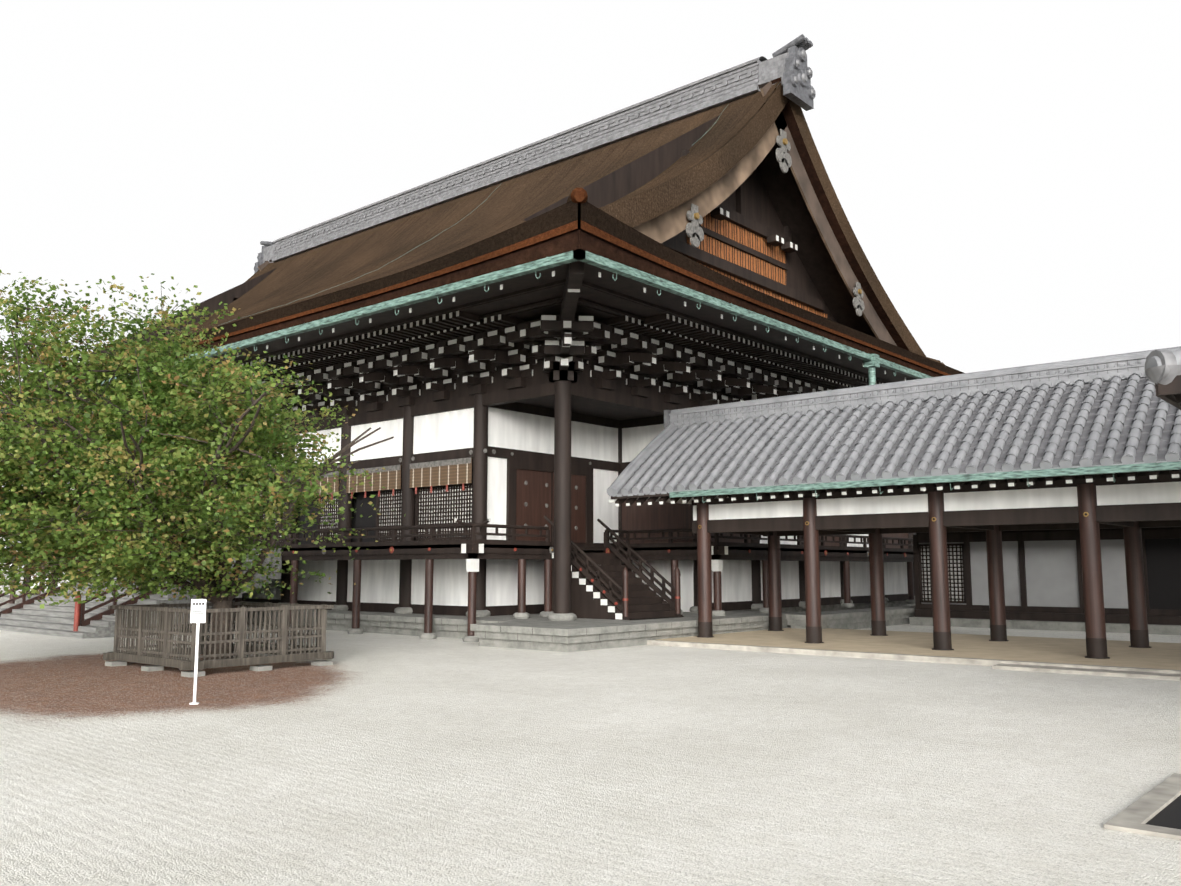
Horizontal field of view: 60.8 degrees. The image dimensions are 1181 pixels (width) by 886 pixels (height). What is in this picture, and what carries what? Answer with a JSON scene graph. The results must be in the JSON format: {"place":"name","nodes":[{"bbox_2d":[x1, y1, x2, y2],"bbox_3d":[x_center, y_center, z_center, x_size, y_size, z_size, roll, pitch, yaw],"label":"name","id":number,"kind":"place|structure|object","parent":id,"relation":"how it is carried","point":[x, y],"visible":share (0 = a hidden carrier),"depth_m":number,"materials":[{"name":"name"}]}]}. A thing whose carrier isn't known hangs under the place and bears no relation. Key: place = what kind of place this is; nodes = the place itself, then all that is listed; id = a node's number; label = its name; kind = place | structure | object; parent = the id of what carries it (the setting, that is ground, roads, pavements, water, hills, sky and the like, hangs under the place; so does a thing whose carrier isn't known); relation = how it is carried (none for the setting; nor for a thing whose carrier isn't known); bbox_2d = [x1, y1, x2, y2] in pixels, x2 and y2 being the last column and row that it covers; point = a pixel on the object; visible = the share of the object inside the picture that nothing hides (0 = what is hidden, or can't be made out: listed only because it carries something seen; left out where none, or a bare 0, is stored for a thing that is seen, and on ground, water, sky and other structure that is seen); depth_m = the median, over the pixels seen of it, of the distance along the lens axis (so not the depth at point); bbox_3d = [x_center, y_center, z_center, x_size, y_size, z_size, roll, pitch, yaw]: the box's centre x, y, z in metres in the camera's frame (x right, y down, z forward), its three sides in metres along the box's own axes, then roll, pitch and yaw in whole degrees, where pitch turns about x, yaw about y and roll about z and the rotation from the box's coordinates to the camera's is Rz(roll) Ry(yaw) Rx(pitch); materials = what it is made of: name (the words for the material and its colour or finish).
{"place":"outdoors","nodes":[
{"label":"outdoors","id":0,"kind":"place"},
{"bbox_2d":[0,571,1180,885],"bbox_3d":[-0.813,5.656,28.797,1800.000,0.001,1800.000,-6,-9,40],"label":"gravel ground","id":1,"kind":"structure","parent":0,"point":[372,759],"depth_m":10.39,"materials":[{"name":"beige gravel"}]},
{"bbox_2d":[0,527,281,638],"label":"staircase","id":2,"kind":"structure","parent":1,"relation":"on","point":[92,618],"depth_m":32.73,"materials":[{"name":"grey stone"}]},
{"bbox_2d":[189,599,206,704],"bbox_3d":[-6.038,3.195,15.438,0.220,1.580,0.120,1,-7,-9],"label":"sign","id":3,"kind":"object","parent":1,"relation":"on","point":[198,612],"visible":1,"depth_m":15.45,"materials":[{"name":"white"}]},
{"bbox_2d":[0,269,405,659],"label":"tree","id":4,"kind":"object","parent":1,"relation":"on","point":[149,470],"visible":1,"depth_m":19.66,"materials":[{"name":"green plant"}]},
{"bbox_2d":[103,601,333,676],"bbox_3d":[-7.916,4.101,21.521,3.750,1.286,3.400,-6,-9,40],"label":"wooden fence","id":5,"kind":"object","parent":1,"relation":"on","point":[157,658],"visible":0.9,"depth_m":20.70,"materials":[{"name":"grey wood"}]},
{"bbox_2d":[0,595,914,651],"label":"stone foundation","id":6,"kind":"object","parent":1,"relation":"on","point":[535,632],"depth_m":29.64,"materials":[{"name":"grey stone"}]},
{"bbox_2d":[0,261,915,641],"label":"building","id":7,"kind":"structure","parent":6,"relation":"on","point":[520,419],"depth_m":32.71,"materials":[{"name":"brown wood"}]},
{"bbox_2d":[0,77,963,399],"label":"roof","id":8,"kind":"structure","parent":7,"relation":"on","point":[736,203],"depth_m":42.46,"materials":[{"name":"brown wood"}]},
{"bbox_2d":[0,249,930,410],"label":"rain gutter","id":9,"kind":"object","parent":8,"relation":"attached to","point":[871,362],"visible":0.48,"depth_m":27.01,"materials":[{"name":"green metal"}]},
{"bbox_2d":[254,34,815,273],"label":"shishinden ridge tiles","id":10,"kind":"object","parent":8,"relation":"on","point":[787,63],"visible":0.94,"depth_m":48.62,"materials":[{"name":"grey tile"}]},
{"bbox_2d":[607,346,1180,680],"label":"covered corridor","id":11,"kind":"object","parent":1,"relation":"on","point":[1089,448],"visible":1,"depth_m":24.93,"materials":[{"name":"tile"}]},
{"bbox_2d":[1104,773,1180,839],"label":"courtyard drain","id":12,"kind":"object","parent":1,"relation":"on","point":[1156,811],"visible":1,"depth_m":8.34,"materials":[{"name":"stone"}]},
{"bbox_2d":[0,0,1180,570],"label":"sky","id":13,"kind":"structure","parent":0,"point":[1007,173],"materials":[{"name":"white"}]},
{"bbox_2d":[909,527,1180,634],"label":"corridor wall","id":14,"kind":"structure","parent":0,"point":[1043,581],"depth_m":34.43,"materials":[{"name":"white wood"}]},
{"bbox_2d":[1144,349,1180,409],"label":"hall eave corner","id":15,"kind":"object","parent":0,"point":[1162,369],"visible":1,"depth_m":10.12,"materials":[{"name":"ceramic"}]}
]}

